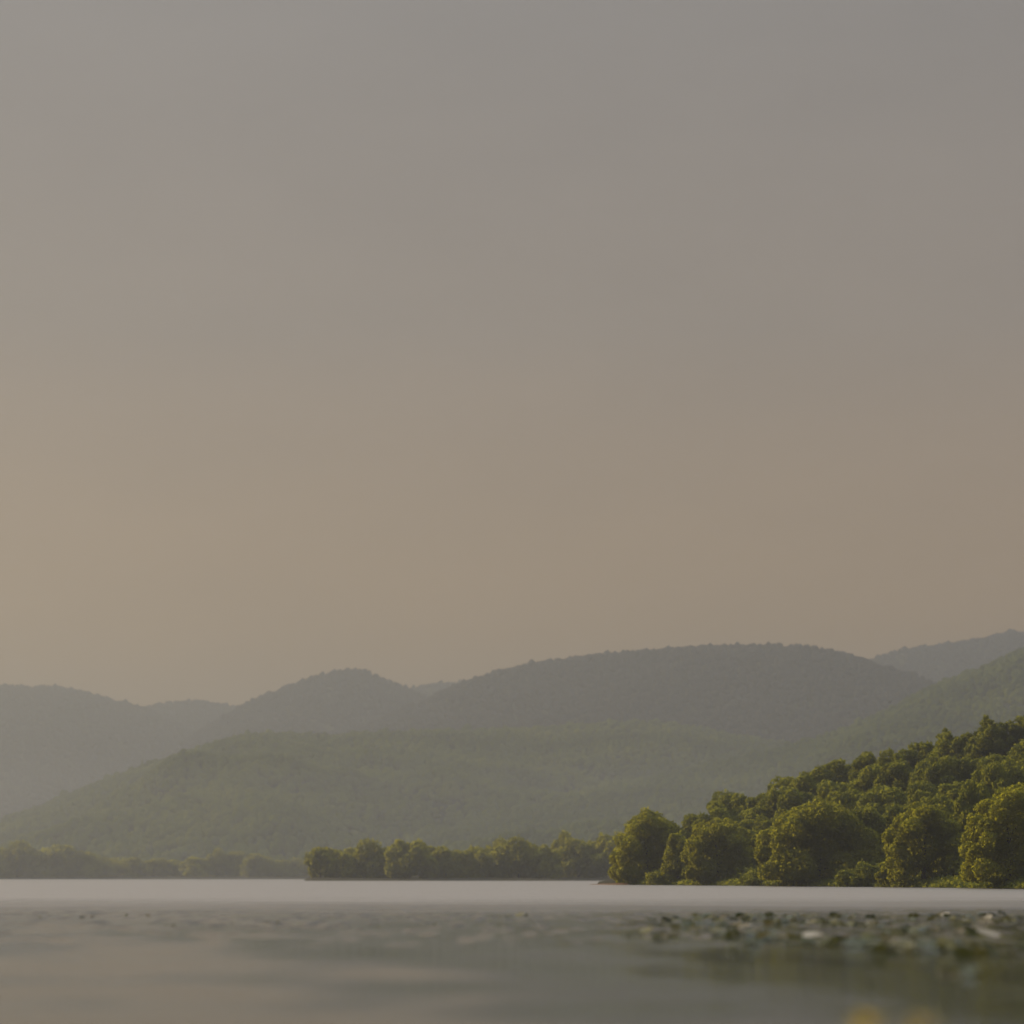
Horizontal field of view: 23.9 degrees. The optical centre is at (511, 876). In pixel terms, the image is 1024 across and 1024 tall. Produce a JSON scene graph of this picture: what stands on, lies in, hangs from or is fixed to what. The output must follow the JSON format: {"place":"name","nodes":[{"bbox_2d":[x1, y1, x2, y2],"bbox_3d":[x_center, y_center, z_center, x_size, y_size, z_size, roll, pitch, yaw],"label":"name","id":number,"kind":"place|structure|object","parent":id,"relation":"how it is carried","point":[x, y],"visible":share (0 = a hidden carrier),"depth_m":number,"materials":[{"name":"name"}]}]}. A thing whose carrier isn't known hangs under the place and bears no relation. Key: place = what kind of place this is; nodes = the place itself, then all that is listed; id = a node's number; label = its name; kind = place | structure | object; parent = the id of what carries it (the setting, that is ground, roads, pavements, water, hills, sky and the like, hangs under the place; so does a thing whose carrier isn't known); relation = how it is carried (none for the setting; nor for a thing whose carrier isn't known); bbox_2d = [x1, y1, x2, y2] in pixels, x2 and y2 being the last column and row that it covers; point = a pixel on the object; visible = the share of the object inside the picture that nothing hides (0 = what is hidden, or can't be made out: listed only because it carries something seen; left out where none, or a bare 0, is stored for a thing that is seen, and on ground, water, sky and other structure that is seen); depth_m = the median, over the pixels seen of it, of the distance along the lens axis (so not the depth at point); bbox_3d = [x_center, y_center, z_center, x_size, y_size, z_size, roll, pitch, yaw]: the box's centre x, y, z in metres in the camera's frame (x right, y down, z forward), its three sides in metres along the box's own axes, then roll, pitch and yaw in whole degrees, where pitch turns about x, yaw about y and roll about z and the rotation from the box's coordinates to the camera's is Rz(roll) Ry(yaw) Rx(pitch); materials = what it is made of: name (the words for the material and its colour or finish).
{"place":"outdoors","nodes":[
{"label":"outdoors","id":0,"kind":"place"},
{"bbox_2d":[0,689,182,820],"bbox_3d":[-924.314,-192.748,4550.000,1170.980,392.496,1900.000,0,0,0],"label":"hill","id":1,"kind":"structure","parent":0,"point":[5,781],"depth_m":4461.16,"materials":[{"name":"plant"}]},
{"bbox_2d":[0,683,196,817],"bbox_3d":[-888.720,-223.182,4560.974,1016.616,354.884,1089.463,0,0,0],"label":"wood","id":2,"kind":"object","parent":1,"relation":"on","point":[55,697],"visible":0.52,"depth_m":4548.08,"materials":[{"name":"green plant"}]},
{"bbox_2d":[0,874,309,878],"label":"shore","id":3,"kind":"structure","parent":0,"point":[179,877],"depth_m":1346.59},
{"bbox_2d":[0,853,16,877],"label":"broadleaf tree","id":4,"kind":"object","parent":3,"relation":"on","point":[4,863],"visible":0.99,"depth_m":1346.87,"materials":[{"name":"green plant"}]},
{"bbox_2d":[0,839,38,876],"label":"broadleaf tree","id":5,"kind":"object","parent":3,"relation":"on","point":[17,856],"visible":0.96,"depth_m":1352.42,"materials":[{"name":"green plant"}]},
{"bbox_2d":[23,847,48,876],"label":"broadleaf tree","id":6,"kind":"object","parent":3,"relation":"on","point":[39,854],"visible":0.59,"depth_m":1356.77,"materials":[{"name":"green plant"}]},
{"bbox_2d":[37,844,78,877],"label":"broadleaf tree","id":7,"kind":"object","parent":3,"relation":"on","point":[55,861],"visible":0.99,"depth_m":1350.22,"materials":[{"name":"green plant"}]},
{"bbox_2d":[62,850,97,876],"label":"broadleaf tree","id":8,"kind":"object","parent":3,"relation":"on","point":[78,857],"visible":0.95,"depth_m":1353.83,"materials":[{"name":"green plant"}]},
{"bbox_2d":[81,854,117,876],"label":"broadleaf tree","id":9,"kind":"object","parent":3,"relation":"on","point":[103,864],"visible":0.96,"depth_m":1353.09,"materials":[{"name":"green plant"}]},
{"bbox_2d":[107,857,127,875],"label":"broadleaf tree","id":10,"kind":"object","parent":3,"relation":"on","point":[114,861],"visible":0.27,"depth_m":1386.90,"materials":[{"name":"green plant"}]},
{"bbox_2d":[115,857,151,876],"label":"broadleaf tree","id":11,"kind":"object","parent":3,"relation":"on","point":[135,866],"visible":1,"depth_m":1355.54,"materials":[{"name":"green plant"}]},
{"bbox_2d":[142,857,172,875],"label":"broadleaf tree","id":12,"kind":"object","parent":3,"relation":"on","point":[154,866],"visible":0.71,"depth_m":1381.12,"materials":[{"name":"green plant"}]},
{"bbox_2d":[160,859,182,875],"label":"broadleaf tree","id":13,"kind":"object","parent":3,"relation":"on","point":[174,864],"visible":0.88,"depth_m":1383.82,"materials":[{"name":"green plant"}]},
{"bbox_2d":[178,856,214,876],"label":"broadleaf tree","id":14,"kind":"object","parent":3,"relation":"on","point":[189,868],"visible":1,"depth_m":1369.37,"materials":[{"name":"green plant"}]},
{"bbox_2d":[204,848,228,876],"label":"broadleaf tree","id":15,"kind":"object","parent":3,"relation":"on","point":[216,857],"visible":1,"depth_m":1378.92,"materials":[{"name":"green plant"}]},
{"bbox_2d":[223,851,247,875],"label":"broadleaf tree","id":16,"kind":"object","parent":3,"relation":"on","point":[233,863],"visible":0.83,"depth_m":1379.06,"materials":[{"name":"green plant"}]},
{"bbox_2d":[240,853,276,876],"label":"broadleaf tree","id":17,"kind":"object","parent":3,"relation":"on","point":[251,864],"visible":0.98,"depth_m":1359.42,"materials":[{"name":"green plant"}]},
{"bbox_2d":[262,859,293,876],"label":"broadleaf tree","id":18,"kind":"object","parent":3,"relation":"on","point":[282,868],"visible":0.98,"depth_m":1360.06,"materials":[{"name":"green plant"}]},
{"bbox_2d":[287,857,310,876],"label":"broadleaf tree","id":19,"kind":"object","parent":3,"relation":"on","point":[298,868],"visible":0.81,"depth_m":1365.03,"materials":[{"name":"green plant"}]},
{"bbox_2d":[161,705,228,729],"bbox_3d":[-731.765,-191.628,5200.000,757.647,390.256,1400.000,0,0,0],"label":"hill","id":20,"kind":"structure","parent":0,"point":[186,713],"depth_m":5303.48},
{"bbox_2d":[146,698,235,729],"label":"wood","id":21,"kind":"object","parent":20,"relation":"on","point":[212,715],"visible":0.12,"depth_m":5322.05,"materials":[{"name":"plant"}]},
{"bbox_2d":[194,676,408,741],"bbox_3d":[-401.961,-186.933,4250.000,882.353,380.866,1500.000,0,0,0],"label":"hill","id":22,"kind":"structure","parent":0,"point":[327,726],"depth_m":4264.37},
{"bbox_2d":[157,667,429,759],"bbox_3d":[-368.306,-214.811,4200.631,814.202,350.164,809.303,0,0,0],"label":"wood","id":23,"kind":"object","parent":22,"relation":"on","point":[262,712],"visible":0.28,"depth_m":4329.88,"materials":[{"name":"green plant"}]},
{"bbox_2d":[53,732,712,873],"bbox_3d":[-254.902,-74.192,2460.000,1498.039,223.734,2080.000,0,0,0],"label":"hill","id":24,"kind":"structure","parent":0,"point":[435,804],"depth_m":2209.17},
{"bbox_2d":[0,718,784,873],"bbox_3d":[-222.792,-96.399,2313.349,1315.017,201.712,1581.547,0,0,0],"label":"hill forest","id":25,"kind":"object","parent":24,"relation":"on","point":[427,762],"visible":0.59,"depth_m":2246.47,"materials":[{"name":"green plant"}]},
{"bbox_2d":[420,687,437,695],"bbox_3d":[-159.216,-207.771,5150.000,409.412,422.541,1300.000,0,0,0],"label":"hill","id":26,"kind":"structure","parent":0,"point":[430,691],"depth_m":5252.69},
{"bbox_2d":[411,679,461,695],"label":"wood","id":27,"kind":"object","parent":26,"relation":"on","point":[440,685],"visible":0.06,"depth_m":5281.55,"materials":[{"name":"plant"}]},
{"bbox_2d":[304,875,613,880],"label":"shore bank","id":28,"kind":"structure","parent":0,"point":[488,878],"depth_m":855.14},
{"bbox_2d":[303,847,332,877],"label":"broadleaf tree","id":29,"kind":"object","parent":28,"relation":"on","point":[314,863],"visible":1,"depth_m":875.23,"materials":[{"name":"green plant"}]},
{"bbox_2d":[325,850,360,877],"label":"broadleaf tree","id":30,"kind":"object","parent":28,"relation":"on","point":[346,869],"visible":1,"depth_m":872.52,"materials":[{"name":"green plant"}]},
{"bbox_2d":[350,838,393,877],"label":"broadleaf tree","id":31,"kind":"object","parent":28,"relation":"on","point":[370,861],"visible":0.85,"depth_m":872.69,"materials":[{"name":"green plant"}]},
{"bbox_2d":[383,838,440,877],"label":"broadleaf tree","id":32,"kind":"object","parent":28,"relation":"on","point":[400,863],"visible":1,"depth_m":864.65,"materials":[{"name":"green plant"}]},
{"bbox_2d":[429,845,468,877],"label":"broadleaf tree","id":33,"kind":"object","parent":28,"relation":"on","point":[444,856],"visible":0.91,"depth_m":871.92,"materials":[{"name":"green plant"}]},
{"bbox_2d":[457,845,500,877],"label":"broadleaf tree","id":34,"kind":"object","parent":28,"relation":"on","point":[477,857],"visible":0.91,"depth_m":874.83,"materials":[{"name":"green plant"}]},
{"bbox_2d":[482,835,506,864],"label":"broadleaf tree","id":35,"kind":"object","parent":28,"relation":"on","point":[496,843],"visible":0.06,"depth_m":915.45,"materials":[{"name":"green plant"}]},
{"bbox_2d":[488,834,545,877],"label":"broadleaf tree","id":36,"kind":"object","parent":28,"relation":"on","point":[512,858],"visible":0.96,"depth_m":868.38,"materials":[{"name":"green plant"}]},
{"bbox_2d":[532,844,563,877],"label":"broadleaf tree","id":37,"kind":"object","parent":28,"relation":"on","point":[544,857],"visible":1,"depth_m":866.48,"materials":[{"name":"green plant"}]},
{"bbox_2d":[550,830,571,875],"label":"broadleaf tree","id":38,"kind":"object","parent":28,"relation":"on","point":[556,844],"visible":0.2,"depth_m":912.16,"materials":[{"name":"green plant"}]},
{"bbox_2d":[558,837,599,877],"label":"broadleaf tree","id":39,"kind":"object","parent":28,"relation":"on","point":[578,852],"visible":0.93,"depth_m":875.58,"materials":[{"name":"green plant"}]},
{"bbox_2d":[589,832,630,876],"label":"broadleaf tree","id":40,"kind":"object","parent":28,"relation":"on","point":[607,845],"visible":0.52,"depth_m":873.53,"materials":[{"name":"green plant"}]},
{"bbox_2d":[0,879,1023,1023],"bbox_3d":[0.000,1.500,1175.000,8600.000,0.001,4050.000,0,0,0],"label":"water","id":41,"kind":"structure","parent":0,"point":[564,952],"depth_m":45.37,"materials":[{"name":"grey liquid"}]},
{"bbox_2d":[38,910,1023,974],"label":"lily pads","id":42,"kind":"object","parent":41,"relation":"on","point":[928,945],"visible":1,"depth_m":60.33,"materials":[{"name":"green plant"}]},
{"bbox_2d":[844,1016,882,1023],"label":"water iris","id":43,"kind":"object","parent":41,"relation":"in","point":[862,1020],"visible":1,"depth_m":14.98,"materials":[{"name":"yellow plant"}]},
{"bbox_2d":[0,0,1023,705],"label":"sky","id":44,"kind":"structure","parent":0,"point":[408,342],"materials":[{"name":"grey"}]},
{"bbox_2d":[394,651,904,738],"bbox_3d":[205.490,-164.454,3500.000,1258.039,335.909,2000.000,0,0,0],"label":"hill","id":45,"kind":"structure","parent":0,"point":[795,704],"depth_m":3289.60,"materials":[{"name":"plant"}]},
{"bbox_2d":[340,642,936,742],"bbox_3d":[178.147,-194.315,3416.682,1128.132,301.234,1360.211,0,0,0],"label":"wood","id":46,"kind":"object","parent":45,"relation":"on","point":[826,670],"visible":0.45,"depth_m":3360.63,"materials":[{"name":"green plant"}]},
{"bbox_2d":[597,864,1023,888],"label":"headland","id":47,"kind":"structure","parent":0,"point":[606,882],"depth_m":359.07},
{"bbox_2d":[607,807,686,881],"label":"broadleaf tree","id":48,"kind":"object","parent":47,"relation":"on","point":[646,827],"visible":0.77,"depth_m":438.32,"materials":[{"name":"green plant"}]},
{"bbox_2d":[644,870,679,884],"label":"shrub","id":49,"kind":"object","parent":47,"relation":"on","point":[654,878],"visible":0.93,"depth_m":422.69,"materials":[{"name":"green plant"}]},
{"bbox_2d":[660,833,688,879],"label":"slender tree","id":50,"kind":"object","parent":47,"relation":"on","point":[674,863],"visible":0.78,"depth_m":423.18,"materials":[{"name":"green plant"}]},
{"bbox_2d":[679,811,709,855],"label":"broadleaf tree","id":51,"kind":"object","parent":47,"relation":"on","point":[692,819],"visible":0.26,"depth_m":469.13,"materials":[{"name":"green plant"}]},
{"bbox_2d":[679,817,753,881],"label":"broadleaf tree","id":52,"kind":"object","parent":47,"relation":"on","point":[727,835],"visible":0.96,"depth_m":406.29,"materials":[{"name":"green plant"}]},
{"bbox_2d":[707,799,750,849],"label":"broadleaf tree","id":53,"kind":"object","parent":47,"relation":"on","point":[721,810],"visible":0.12,"depth_m":466.81,"materials":[{"name":"green plant"}]},
{"bbox_2d":[706,789,757,815],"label":"broadleaf tree","id":54,"kind":"object","parent":47,"relation":"on","point":[730,800],"visible":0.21,"depth_m":471.20,"materials":[{"name":"green plant"}]},
{"bbox_2d":[714,819,760,855],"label":"broadleaf tree","id":55,"kind":"object","parent":47,"relation":"on","point":[748,824],"visible":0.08,"depth_m":435.96,"materials":[{"name":"green plant"}]},
{"bbox_2d":[727,829,759,872],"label":"broadleaf tree","id":56,"kind":"object","parent":47,"relation":"on","point":[752,833],"visible":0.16,"depth_m":413.02,"materials":[{"name":"green plant"}]},
{"bbox_2d":[738,870,766,885],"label":"shrub","id":57,"kind":"object","parent":47,"relation":"on","point":[748,879],"visible":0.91,"depth_m":386.43,"materials":[{"name":"green plant"}]},
{"bbox_2d":[744,792,768,809],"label":"broadleaf tree","id":58,"kind":"object","parent":47,"relation":"on","point":[758,799],"visible":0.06,"depth_m":466.13,"materials":[{"name":"green plant"}]},
{"bbox_2d":[740,806,776,823],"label":"broadleaf tree","id":59,"kind":"object","parent":47,"relation":"on","point":[750,813],"visible":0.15,"depth_m":450.02,"materials":[{"name":"green plant"}]},
{"bbox_2d":[752,813,775,830],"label":"broadleaf tree","id":60,"kind":"object","parent":47,"relation":"on","point":[765,823],"visible":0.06,"depth_m":428.81,"materials":[{"name":"green plant"}]},
{"bbox_2d":[766,775,794,803],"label":"broadleaf tree","id":61,"kind":"object","parent":47,"relation":"on","point":[784,781],"visible":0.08,"depth_m":465.97,"materials":[{"name":"green plant"}]},
{"bbox_2d":[762,786,813,821],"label":"broadleaf tree","id":62,"kind":"object","parent":47,"relation":"on","point":[788,798],"visible":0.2,"depth_m":446.73,"materials":[{"name":"green plant"}]},
{"bbox_2d":[789,764,832,795],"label":"broadleaf tree","id":63,"kind":"object","parent":47,"relation":"on","point":[805,781],"visible":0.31,"depth_m":460.30,"materials":[{"name":"green plant"}]},
{"bbox_2d":[615,843,1023,888],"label":"undergrowth","id":64,"kind":"object","parent":47,"relation":"on","point":[949,880],"visible":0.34,"depth_m":345.20,"materials":[{"name":"green plant"}]},
{"bbox_2d":[753,798,886,880],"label":"round willow","id":65,"kind":"object","parent":47,"relation":"on","point":[780,853],"visible":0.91,"depth_m":365.80,"materials":[{"name":"green plant"}]},
{"bbox_2d":[812,780,849,803],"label":"broadleaf tree","id":66,"kind":"object","parent":47,"relation":"on","point":[828,789],"visible":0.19,"depth_m":431.38,"materials":[{"name":"green plant"}]},
{"bbox_2d":[821,757,850,787],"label":"broadleaf tree","id":67,"kind":"object","parent":47,"relation":"on","point":[838,770],"visible":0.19,"depth_m":461.77,"materials":[{"name":"green plant"}]},
{"bbox_2d":[830,788,870,811],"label":"broadleaf tree","id":68,"kind":"object","parent":47,"relation":"on","point":[849,798],"visible":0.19,"depth_m":409.53,"materials":[{"name":"green plant"}]},
{"bbox_2d":[834,858,880,886],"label":"shrub","id":69,"kind":"object","parent":47,"relation":"on","point":[860,876],"visible":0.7,"depth_m":347.10,"materials":[{"name":"green plant"}]},
{"bbox_2d":[846,751,881,783],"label":"broadleaf tree","id":70,"kind":"object","parent":47,"relation":"on","point":[861,761],"visible":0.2,"depth_m":456.74,"materials":[{"name":"green plant"}]},
{"bbox_2d":[841,806,887,861],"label":"broadleaf tree","id":71,"kind":"object","parent":47,"relation":"on","point":[868,816],"visible":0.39,"depth_m":370.98,"materials":[{"name":"green plant"}]},
{"bbox_2d":[845,764,904,794],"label":"broadleaf tree","id":72,"kind":"object","parent":47,"relation":"on","point":[864,781],"visible":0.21,"depth_m":428.45,"materials":[{"name":"green plant"}]},
{"bbox_2d":[856,785,907,820],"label":"broadleaf tree","id":73,"kind":"object","parent":47,"relation":"on","point":[884,799],"visible":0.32,"depth_m":400.86,"materials":[{"name":"green plant"}]},
{"bbox_2d":[874,862,892,885],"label":"shrub","id":74,"kind":"object","parent":47,"relation":"on","point":[881,876],"visible":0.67,"depth_m":342.13,"materials":[{"name":"green plant"}]},
{"bbox_2d":[874,747,917,788],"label":"broadleaf tree","id":75,"kind":"object","parent":47,"relation":"on","point":[911,754],"visible":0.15,"depth_m":452.42,"materials":[{"name":"green plant"}]},
{"bbox_2d":[872,758,921,793],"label":"broadleaf tree","id":76,"kind":"object","parent":47,"relation":"on","point":[897,771],"visible":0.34,"depth_m":423.22,"materials":[{"name":"green plant"}]},
{"bbox_2d":[882,803,913,848],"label":"broadleaf tree","id":77,"kind":"object","parent":47,"relation":"on","point":[889,814],"visible":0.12,"depth_m":375.09,"materials":[{"name":"green plant"}]},
{"bbox_2d":[907,740,934,766],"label":"broadleaf tree","id":78,"kind":"object","parent":47,"relation":"on","point":[922,748],"visible":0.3,"depth_m":454.40,"materials":[{"name":"green plant"}]},
{"bbox_2d":[881,801,964,882],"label":"broadleaf tree","id":79,"kind":"object","parent":47,"relation":"on","point":[931,824],"visible":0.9,"depth_m":332.75,"materials":[{"name":"green plant"}]},
{"bbox_2d":[906,781,939,805],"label":"broadleaf tree","id":80,"kind":"object","parent":47,"relation":"on","point":[917,792],"visible":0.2,"depth_m":390.50,"materials":[{"name":"green plant"}]},
{"bbox_2d":[920,793,954,858],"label":"broadleaf tree","id":81,"kind":"object","parent":47,"relation":"on","point":[937,799],"visible":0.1,"depth_m":357.31,"materials":[{"name":"green plant"}]},
{"bbox_2d":[907,750,969,792],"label":"broadleaf tree","id":82,"kind":"object","parent":47,"relation":"on","point":[936,773],"visible":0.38,"depth_m":412.20,"materials":[{"name":"green plant"}]},
{"bbox_2d":[920,727,961,766],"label":"broadleaf tree","id":83,"kind":"object","parent":47,"relation":"on","point":[944,741],"visible":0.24,"depth_m":449.49,"materials":[{"name":"green plant"}]},
{"bbox_2d":[938,779,970,810],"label":"broadleaf tree","id":84,"kind":"object","parent":47,"relation":"on","point":[949,791],"visible":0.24,"depth_m":382.81,"materials":[{"name":"green plant"}]},
{"bbox_2d":[948,731,981,762],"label":"broadleaf tree","id":85,"kind":"object","parent":47,"relation":"on","point":[958,743],"visible":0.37,"depth_m":447.45,"materials":[{"name":"green plant"}]},
{"bbox_2d":[951,756,982,781],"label":"broadleaf tree","id":86,"kind":"object","parent":47,"relation":"on","point":[969,767],"visible":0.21,"depth_m":412.41,"materials":[{"name":"green plant"}]},
{"bbox_2d":[951,779,990,833],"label":"broadleaf tree","id":87,"kind":"object","parent":47,"relation":"on","point":[972,793],"visible":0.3,"depth_m":339.02,"materials":[{"name":"green plant"}]},
{"bbox_2d":[962,714,1005,767],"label":"broadleaf tree","id":88,"kind":"object","parent":47,"relation":"on","point":[982,744],"visible":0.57,"depth_m":442.37,"materials":[{"name":"green plant"}]},
{"bbox_2d":[958,782,1023,883],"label":"broadleaf tree","id":89,"kind":"object","parent":47,"relation":"on","point":[982,842],"visible":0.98,"depth_m":299.67,"materials":[{"name":"green plant"}]},
{"bbox_2d":[971,756,1017,797],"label":"broadleaf tree","id":90,"kind":"object","parent":47,"relation":"on","point":[993,776],"visible":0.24,"depth_m":368.50,"materials":[{"name":"green plant"}]},
{"bbox_2d":[976,753,1020,773],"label":"broadleaf tree","id":91,"kind":"object","parent":47,"relation":"on","point":[992,758],"visible":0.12,"depth_m":403.15,"materials":[{"name":"green plant"}]},
{"bbox_2d":[988,720,1022,756],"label":"broadleaf tree","id":92,"kind":"object","parent":47,"relation":"on","point":[1005,735],"visible":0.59,"depth_m":441.86,"materials":[{"name":"green plant"}]},
{"bbox_2d":[1006,758,1023,786],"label":"broadleaf tree","id":93,"kind":"object","parent":47,"relation":"on","point":[1018,772],"visible":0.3,"depth_m":368.41,"materials":[{"name":"green plant"}]},
{"bbox_2d":[1006,739,1023,768],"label":"broadleaf tree","id":94,"kind":"object","parent":47,"relation":"on","point":[1018,753],"visible":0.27,"depth_m":400.89,"materials":[{"name":"green plant"}]},
{"bbox_2d":[1008,715,1023,747],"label":"broadleaf tree","id":95,"kind":"object","parent":47,"relation":"on","point":[1018,729],"visible":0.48,"depth_m":441.69,"materials":[{"name":"green plant"}]},
{"bbox_2d":[776,661,1023,766],"bbox_3d":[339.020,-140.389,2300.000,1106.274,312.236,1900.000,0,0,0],"label":"hill","id":96,"kind":"structure","parent":0,"point":[1007,705],"depth_m":2325.05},
{"bbox_2d":[402,647,1023,874],"bbox_3d":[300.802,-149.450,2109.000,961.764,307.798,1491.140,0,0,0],"label":"hill forest","id":97,"kind":"object","parent":96,"relation":"on","point":[919,716],"visible":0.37,"depth_m":2257.21,"materials":[{"name":"green plant"}]},
{"bbox_2d":[882,642,1023,677],"bbox_3d":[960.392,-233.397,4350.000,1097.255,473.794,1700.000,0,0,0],"label":"hill","id":98,"kind":"structure","parent":0,"point":[902,661],"depth_m":4555.07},
{"bbox_2d":[869,628,1023,682],"bbox_3d":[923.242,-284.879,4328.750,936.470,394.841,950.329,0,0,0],"label":"wood","id":99,"kind":"object","parent":98,"relation":"on","point":[1007,640],"visible":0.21,"depth_m":4570.43,"materials":[{"name":"green plant"}]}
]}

